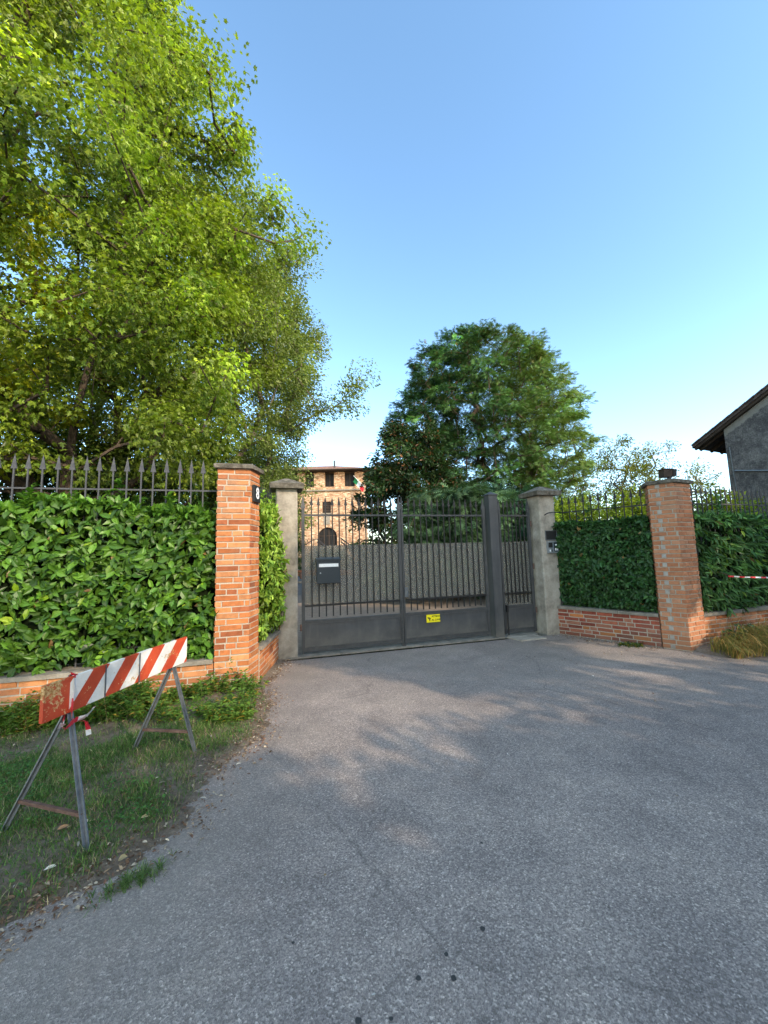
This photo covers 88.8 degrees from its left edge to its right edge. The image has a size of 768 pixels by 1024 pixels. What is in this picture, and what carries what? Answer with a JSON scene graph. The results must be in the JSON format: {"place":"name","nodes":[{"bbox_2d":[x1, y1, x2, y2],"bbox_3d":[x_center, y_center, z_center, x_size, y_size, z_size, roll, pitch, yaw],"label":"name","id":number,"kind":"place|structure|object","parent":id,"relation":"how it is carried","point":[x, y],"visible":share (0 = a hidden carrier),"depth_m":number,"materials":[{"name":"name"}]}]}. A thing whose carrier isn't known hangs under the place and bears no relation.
{"place":"outdoors","nodes":[
{"label":"outdoors","id":0,"kind":"place"},
{"bbox_2d":[0,659,305,927],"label":"verge","id":1,"kind":"structure","parent":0,"point":[169,831],"depth_m":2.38,"materials":[{"name":"green plant"}]},
{"bbox_2d":[1,637,196,851],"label":"road barrier","id":2,"kind":"object","parent":1,"relation":"on","point":[98,682],"visible":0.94,"depth_m":2.38,"materials":[{"name":"metal"}]},
{"bbox_2d":[58,672,94,735],"bbox_3d":[-1.803,1.125,2.273,0.108,0.382,0.223,-2,-6,9],"label":"warning tape","id":3,"kind":"object","parent":2,"relation":"attached to","point":[87,725],"visible":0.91,"depth_m":2.28,"materials":[{"name":"red plastic"}]},
{"bbox_2d":[0,657,213,711],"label":"brick wall","id":4,"kind":"structure","parent":1,"relation":"on","point":[24,682],"depth_m":3.98,"materials":[{"name":"brick"}]},
{"bbox_2d":[0,454,216,671],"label":"iron fence","id":5,"kind":"object","parent":4,"relation":"on","point":[86,468],"visible":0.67,"depth_m":4.39,"materials":[{"name":"grey metal"}]},
{"bbox_2d":[0,477,218,677],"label":"hedge","id":6,"kind":"object","parent":4,"relation":"on","point":[116,574],"visible":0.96,"depth_m":4.18,"materials":[{"name":"green plant"}]},
{"bbox_2d":[0,727,238,886],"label":"fallen leaf scatter","id":7,"kind":"object","parent":1,"relation":"on","point":[122,856],"visible":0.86,"depth_m":2.13,"materials":[{"name":"plant"}]},
{"bbox_2d":[0,657,270,737],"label":"weeds","id":8,"kind":"object","parent":1,"relation":"on","point":[136,699],"visible":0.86,"depth_m":3.72,"materials":[{"name":"green plant"}]},
{"bbox_2d":[0,688,293,961],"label":"leaf litter","id":9,"kind":"object","parent":1,"relation":"on","point":[86,889],"visible":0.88,"depth_m":1.95,"materials":[{"name":"brown plant"}]},
{"bbox_2d":[213,463,263,690],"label":"brick pillar","id":10,"kind":"structure","parent":1,"relation":"on","point":[236,626],"depth_m":4.51,"materials":[{"name":"brick"}]},
{"bbox_2d":[252,485,260,502],"bbox_3d":[-1.549,-0.218,4.762,0.032,0.200,0.190,-2,-6,3],"label":"house number plaque","id":11,"kind":"object","parent":10,"relation":"attached to","point":[256,490],"visible":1,"depth_m":4.72,"materials":[{"name":"black metal"}]},
{"bbox_2d":[258,630,279,681],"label":"brick wall","id":12,"kind":"structure","parent":1,"relation":"on","point":[268,656],"depth_m":5.11,"materials":[{"name":"brick"}]},
{"bbox_2d":[213,490,291,641],"bbox_3d":[-1.769,0.655,5.430,0.844,2.186,1.275,-2,-6,0],"label":"hedge","id":13,"kind":"object","parent":12,"relation":"on","point":[271,580],"visible":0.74,"depth_m":5.25,"materials":[{"name":"green plant"}]},
{"bbox_2d":[258,484,271,639],"bbox_3d":[-1.663,0.669,5.409,0.016,2.100,0.971,-1,-6,-2],"label":"iron fence","id":14,"kind":"object","parent":12,"relation":"on","point":[269,496],"visible":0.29,"depth_m":5.60,"materials":[{"name":"grey metal"}]},
{"bbox_2d":[68,595,584,664],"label":"courtyard gravel","id":15,"kind":"structure","parent":0,"point":[308,615],"depth_m":10.77,"materials":[{"name":"grey gravel"}]},
{"bbox_2d":[0,410,144,502],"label":"dark shrub","id":16,"kind":"object","parent":15,"relation":"on","point":[5,497],"visible":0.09,"depth_m":9.10,"materials":[{"name":"green plant"}]},
{"bbox_2d":[0,0,331,506],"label":"leafy tree","id":17,"kind":"object","parent":15,"relation":"on","point":[143,130],"visible":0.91,"depth_m":6.77,"materials":[{"name":"green plant"}]},
{"bbox_2d":[78,452,300,580],"bbox_3d":[-4.933,0.588,8.924,5.926,3.974,3.586,-2,-6,0],"label":"dark shrub","id":18,"kind":"object","parent":15,"relation":"on","point":[185,503],"visible":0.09,"depth_m":8.56,"materials":[{"name":"green plant"}]},
{"bbox_2d":[269,478,304,659],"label":"gate column","id":19,"kind":"structure","parent":15,"relation":"on","point":[286,490],"depth_m":5.93,"materials":[{"name":"concrete"}]},
{"bbox_2d":[286,631,537,659],"bbox_3d":[0.631,2.176,6.447,4.349,0.022,0.236,0,-6,-17],"label":"concrete threshold","id":20,"kind":"object","parent":15,"relation":"on","point":[384,647],"visible":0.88,"depth_m":6.32,"materials":[{"name":"concrete"}]},
{"bbox_2d":[300,496,405,653],"bbox_3d":[-0.486,0.946,6.236,1.676,2.461,0.088,0,-6,-17],"label":"driveway gate leaf","id":21,"kind":"object","parent":20,"relation":"on","point":[340,633],"visible":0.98,"depth_m":6.20,"materials":[{"name":"grey metal"}]},
{"bbox_2d":[315,557,340,583],"bbox_3d":[-0.862,0.897,6.063,0.375,0.392,0.130,0,-6,-17],"label":"mailbox","id":22,"kind":"object","parent":21,"relation":"attached to","point":[327,569],"visible":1,"depth_m":6.02,"materials":[{"name":"paint"}]},
{"bbox_2d":[319,567,338,581],"bbox_3d":[-0.845,0.957,6.007,0.312,0.210,0.003,0,-6,-17],"label":"door","id":23,"kind":"structure","parent":22,"relation":"in","point":[332,573],"depth_m":6.01,"materials":[{"name":"paint"}]},
{"bbox_2d":[482,492,504,639],"bbox_3d":[1.956,0.918,6.977,0.198,2.585,0.198,0,-6,-17],"label":"gate post","id":24,"kind":"object","parent":20,"relation":"on","point":[494,569],"visible":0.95,"depth_m":6.91,"materials":[{"name":"paint"}]},
{"bbox_2d":[400,498,490,643],"bbox_3d":[1.067,0.934,6.705,1.605,2.421,0.078,0,-6,-17],"label":"driveway gate leaf","id":25,"kind":"object","parent":24,"relation":"attached to","point":[457,623],"visible":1,"depth_m":6.67,"materials":[{"name":"grey metal"}]},
{"bbox_2d":[426,614,439,622],"bbox_3d":[0.823,1.770,6.527,0.250,0.125,0.005,0,-6,-17],"label":"warning sign","id":26,"kind":"object","parent":25,"relation":"attached to","point":[433,618],"visible":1,"depth_m":6.53,"materials":[{"name":"yellow plastic"}]},
{"bbox_2d":[497,499,536,634],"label":"pedestrian gate","id":27,"kind":"structure","parent":24,"relation":"attached to","point":[519,618],"depth_m":7.08,"materials":[{"name":"grey metal"}]},
{"bbox_2d":[361,479,529,600],"bbox_3d":[2.301,0.869,12.369,6.240,3.773,3.793,-2,-6,0],"label":"cedar","id":28,"kind":"object","parent":15,"relation":"on","point":[466,494],"visible":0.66,"depth_m":11.69,"materials":[{"name":"green plant"}]},
{"bbox_2d":[462,478,560,599],"bbox_3d":[4.602,0.808,12.604,4.059,4.029,3.734,-5,-7,32],"label":"dark conifer","id":29,"kind":"object","parent":15,"relation":"on","point":[501,486],"visible":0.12,"depth_m":12.28,"materials":[{"name":"green plant"}]},
{"bbox_2d":[518,487,561,635],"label":"gate column","id":30,"kind":"structure","parent":15,"relation":"on","point":[540,500],"depth_m":7.09,"materials":[{"name":"concrete"}]},
{"bbox_2d":[545,530,556,539],"bbox_3d":[3.035,0.424,7.120,0.250,0.180,0.012,0,-6,-17],"label":"intercom","id":31,"kind":"object","parent":30,"relation":"attached to","point":[550,534],"visible":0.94,"depth_m":7.12,"materials":[{"name":"metal"}]},
{"bbox_2d":[546,541,558,552],"bbox_3d":[3.053,0.633,7.084,0.235,0.215,0.045,0,-6,-17],"label":"intercom","id":32,"kind":"object","parent":30,"relation":"attached to","point":[551,547],"visible":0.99,"depth_m":7.07,"materials":[{"name":"metal"}]},
{"bbox_2d":[553,482,646,585],"bbox_3d":[5.844,0.922,10.326,3.424,3.074,3.428,-2,-6,0],"label":"sunlit shrub","id":33,"kind":"object","parent":15,"relation":"on","point":[595,515],"visible":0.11,"depth_m":9.70,"materials":[{"name":"green plant"}]},
{"bbox_2d":[630,482,759,514],"bbox_3d":[7.654,0.833,9.686,3.290,3.025,3.519,-6,-7,34],"label":"sunlit shrub","id":34,"kind":"object","parent":15,"relation":"on","point":[714,500],"visible":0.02,"depth_m":9.12,"materials":[{"name":"green plant"}]},
{"bbox_2d":[289,461,368,565],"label":"brick house","id":35,"kind":"structure","parent":0,"point":[336,482],"depth_m":54.42,"materials":[{"name":"brick"},{"name":"clay tile"},{"name":"dark timber"}]},
{"bbox_2d":[306,474,313,486],"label":"window","id":36,"kind":"structure","parent":35,"relation":"in","point":[308,485],"depth_m":55.23,"materials":[{"name":"brown glass"}]},
{"bbox_2d":[321,502,331,513],"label":"window","id":37,"kind":"structure","parent":35,"relation":"in","point":[328,507],"depth_m":54.62,"materials":[{"name":"brown glass"}]},
{"bbox_2d":[319,528,336,546],"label":"arched door","id":38,"kind":"structure","parent":35,"relation":"in","point":[328,530],"depth_m":54.29,"materials":[{"name":"brown wood"}]},
{"bbox_2d":[325,472,333,486],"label":"window frame","id":39,"kind":"structure","parent":35,"relation":"in","point":[329,473],"depth_m":55.11,"materials":[{"name":"brown wood"}]},
{"bbox_2d":[326,474,333,486],"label":"window","id":40,"kind":"structure","parent":35,"relation":"in","point":[327,475],"depth_m":55.21,"materials":[{"name":"brown glass"}]},
{"bbox_2d":[345,473,353,485],"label":"window","id":41,"kind":"structure","parent":35,"relation":"in","point":[348,483],"depth_m":55.23,"materials":[{"name":"brown glass"}]},
{"bbox_2d":[353,476,363,491],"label":"flag","id":42,"kind":"object","parent":35,"relation":"attached to","point":[357,482],"visible":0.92,"depth_m":53.91,"materials":[{"name":"multicoloured fabric"}]},
{"bbox_2d":[298,569,362,575],"bbox_3d":[-4.879,4.511,29.342,9.527,0.481,0.400,-4,-6,21],"label":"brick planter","id":43,"kind":"object","parent":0,"point":[342,572],"depth_m":29.28,"materials":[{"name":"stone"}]},
{"bbox_2d":[307,538,356,567],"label":"outdoor staircase","id":44,"kind":"structure","parent":0,"point":[315,551],"depth_m":50.48,"materials":[{"name":"stone"}]},
{"bbox_2d":[0,634,767,1023],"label":"road","id":45,"kind":"structure","parent":0,"point":[604,808],"depth_m":1.89,"materials":[{"name":"grey asphalt"}]},
{"bbox_2d":[55,840,200,917],"bbox_3d":[-1.163,1.722,1.864,0.196,0.040,0.612,-7,-8,41],"label":"grass tuft","id":46,"kind":"object","parent":45,"relation":"on","point":[140,876],"visible":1,"depth_m":1.85,"materials":[{"name":"green plant"}]},
{"bbox_2d":[292,842,484,1023],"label":"road stain","id":47,"kind":"object","parent":45,"relation":"on","point":[358,1020],"visible":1,"depth_m":1.39,"materials":[{"name":"black"}]},
{"bbox_2d":[111,660,765,1008],"bbox_3d":[2.530,1.803,3.441,6.890,0.021,4.759,-2,-6,0],"label":"grit","id":48,"kind":"object","parent":45,"relation":"on","point":[468,886],"visible":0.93,"depth_m":2.35,"materials":[{"name":"grey gravel"}]},
{"bbox_2d":[266,634,759,708],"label":"leaf litter","id":49,"kind":"object","parent":45,"relation":"on","point":[652,647],"visible":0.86,"depth_m":5.56,"materials":[{"name":"brown plant"}]},
{"bbox_2d":[507,634,546,641],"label":"stone slab","id":50,"kind":"structure","parent":45,"relation":"on","point":[521,638],"depth_m":6.66,"materials":[{"name":"stone"}]},
{"bbox_2d":[557,605,662,647],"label":"brick wall","id":51,"kind":"structure","parent":45,"relation":"on","point":[622,625],"depth_m":6.35,"materials":[{"name":"brick"}]},
{"bbox_2d":[551,501,657,612],"bbox_3d":[3.801,0.744,6.748,1.636,1.929,0.863,-7,-8,44],"label":"hedge","id":52,"kind":"object","parent":51,"relation":"on","point":[589,560],"visible":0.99,"depth_m":6.47,"materials":[{"name":"green plant"}]},
{"bbox_2d":[559,487,657,610],"bbox_3d":[3.722,0.646,6.632,0.016,2.000,1.426,4,-8,-42],"label":"iron fence","id":53,"kind":"object","parent":51,"relation":"on","point":[606,499],"visible":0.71,"depth_m":6.66,"materials":[{"name":"grey metal"}]},
{"bbox_2d":[617,641,644,647],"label":"weeds","id":54,"kind":"object","parent":45,"relation":"on","point":[628,644],"visible":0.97,"depth_m":5.97,"materials":[{"name":"green plant"}]},
{"bbox_2d":[641,478,706,651],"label":"brick pillar","id":55,"kind":"structure","parent":45,"relation":"on","point":[668,502],"depth_m":5.81,"materials":[{"name":"brick"}]},
{"bbox_2d":[657,468,676,478],"bbox_3d":[4.408,-0.565,6.094,0.243,0.204,0.155,-2,-6,0],"label":"floodlight","id":56,"kind":"object","parent":55,"relation":"on","point":[668,473],"visible":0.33,"depth_m":6.05,"materials":[{"name":"black metal"}]},
{"bbox_2d":[691,384,767,511],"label":"gabled building","id":57,"kind":"structure","parent":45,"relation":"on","point":[738,436],"depth_m":13.74,"materials":[{"name":"grey weathered concrete"},{"name":"grey plaster"},{"name":"dark timber"}]},
{"bbox_2d":[0,0,767,550],"label":"sky","id":58,"kind":"structure","parent":0,"point":[593,174],"materials":[{"name":"blue"}]},
{"bbox_2d":[304,556,507,658],"bbox_3d":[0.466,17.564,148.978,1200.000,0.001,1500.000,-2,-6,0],"label":"ground","id":59,"kind":"structure","parent":0,"point":[399,649],"depth_m":7.17,"materials":[{"name":"grey concrete"}]},
{"bbox_2d":[0,127,98,480],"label":"leafy tree","id":60,"kind":"object","parent":59,"relation":"on","point":[34,290],"visible":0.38,"depth_m":8.00,"materials":[{"name":"green plant"}]},
{"bbox_2d":[368,529,393,557],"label":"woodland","id":61,"kind":"object","parent":59,"relation":"on","point":[376,541],"visible":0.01,"depth_m":93.72,"materials":[{"name":"green plant"}]},
{"bbox_2d":[729,495,767,515],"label":"sunlit shrub","id":62,"kind":"object","parent":59,"relation":"on","point":[760,508],"visible":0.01,"depth_m":9.51,"materials":[{"name":"green plant"}]},
{"bbox_2d":[298,567,560,602],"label":"courtyard","id":63,"kind":"structure","parent":0,"point":[336,592],"depth_m":15.16,"materials":[{"name":"grey gravel"}]},
{"bbox_2d":[2,130,381,541],"bbox_3d":[-5.949,-4.011,13.806,11.796,14.201,11.140,-2,-6,0],"label":"leafy tree","id":64,"kind":"object","parent":63,"relation":"on","point":[293,390],"visible":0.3,"depth_m":11.85,"materials":[{"name":"green plant"}]},
{"bbox_2d":[246,441,309,554],"bbox_3d":[-8.185,-0.359,27.168,5.999,9.880,5.304,2,-7,-28],"label":"dark tree","id":65,"kind":"object","parent":63,"relation":"on","point":[299,544],"visible":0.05,"depth_m":27.23,"materials":[{"name":"green plant"}]},
{"bbox_2d":[298,546,313,568],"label":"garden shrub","id":66,"kind":"object","parent":63,"relation":"on","point":[306,559],"visible":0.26,"depth_m":35.65,"materials":[{"name":"green plant"}]},
{"bbox_2d":[312,547,351,568],"bbox_3d":[-4.620,4.216,33.879,3.665,2.448,2.993,-6,-7,34],"label":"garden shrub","id":67,"kind":"object","parent":63,"relation":"on","point":[328,552],"visible":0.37,"depth_m":33.73,"materials":[{"name":"green plant"}]},
{"bbox_2d":[365,541,423,596],"bbox_3d":[0.581,2.091,14.815,2.618,2.125,2.995,-2,-6,0],"label":"garden shrub","id":68,"kind":"object","parent":63,"relation":"on","point":[388,549],"visible":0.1,"depth_m":14.48,"materials":[{"name":"green plant"}]},
{"bbox_2d":[342,416,474,594],"bbox_3d":[1.169,-0.373,17.265,5.963,7.643,5.846,-2,-6,0],"label":"magnolia tree","id":69,"kind":"object","parent":63,"relation":"on","point":[388,480],"visible":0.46,"depth_m":16.16,"materials":[{"name":"green plant"}]},
{"bbox_2d":[384,317,609,537],"bbox_3d":[5.500,-3.087,20.340,11.222,13.176,10.304,-2,-6,0],"label":"cedar tree","id":70,"kind":"object","parent":63,"relation":"on","point":[535,465],"visible":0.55,"depth_m":17.99,"materials":[{"name":"green plant"}]},
{"bbox_2d":[563,434,663,520],"bbox_3d":[13.197,-0.441,22.277,5.258,7.914,5.536,-7,-8,43],"label":"acacia tree","id":71,"kind":"object","parent":63,"relation":"on","point":[634,467],"visible":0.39,"depth_m":21.67,"materials":[{"name":"green plant"}]},
{"bbox_2d":[625,440,729,508],"bbox_3d":[16.971,-0.447,23.328,5.452,7.950,6.457,-6,-7,35],"label":"acacia tree","id":72,"kind":"object","parent":63,"relation":"on","point":[698,482],"visible":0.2,"depth_m":22.50,"materials":[{"name":"green plant"}]},
{"bbox_2d":[695,619,767,658],"bbox_3d":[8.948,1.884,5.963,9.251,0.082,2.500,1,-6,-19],"label":"verge","id":73,"kind":"structure","parent":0,"point":[704,649],"depth_m":5.41,"materials":[{"name":"plant"}]},
{"bbox_2d":[703,604,767,642],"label":"brick wall","id":74,"kind":"structure","parent":73,"relation":"on","point":[754,615],"depth_m":6.03,"materials":[{"name":"brick"}]},
{"bbox_2d":[690,484,767,610],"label":"iron fence","id":75,"kind":"object","parent":74,"relation":"on","point":[729,494],"visible":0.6,"depth_m":6.49,"materials":[{"name":"black metal"}]},
{"bbox_2d":[692,493,767,617],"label":"hedge","id":76,"kind":"object","parent":74,"relation":"on","point":[745,555],"visible":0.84,"depth_m":6.19,"materials":[{"name":"green plant"}]},
{"bbox_2d":[728,576,767,577],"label":"warning tape","id":77,"kind":"object","parent":76,"relation":"attached to","point":[747,577],"visible":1,"depth_m":5.74,"materials":[{"name":"red plastic"}]},
{"bbox_2d":[722,623,766,642],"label":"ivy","id":78,"kind":"object","parent":73,"relation":"on","point":[736,625],"visible":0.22,"depth_m":5.59,"materials":[{"name":"green plant"}]}
]}

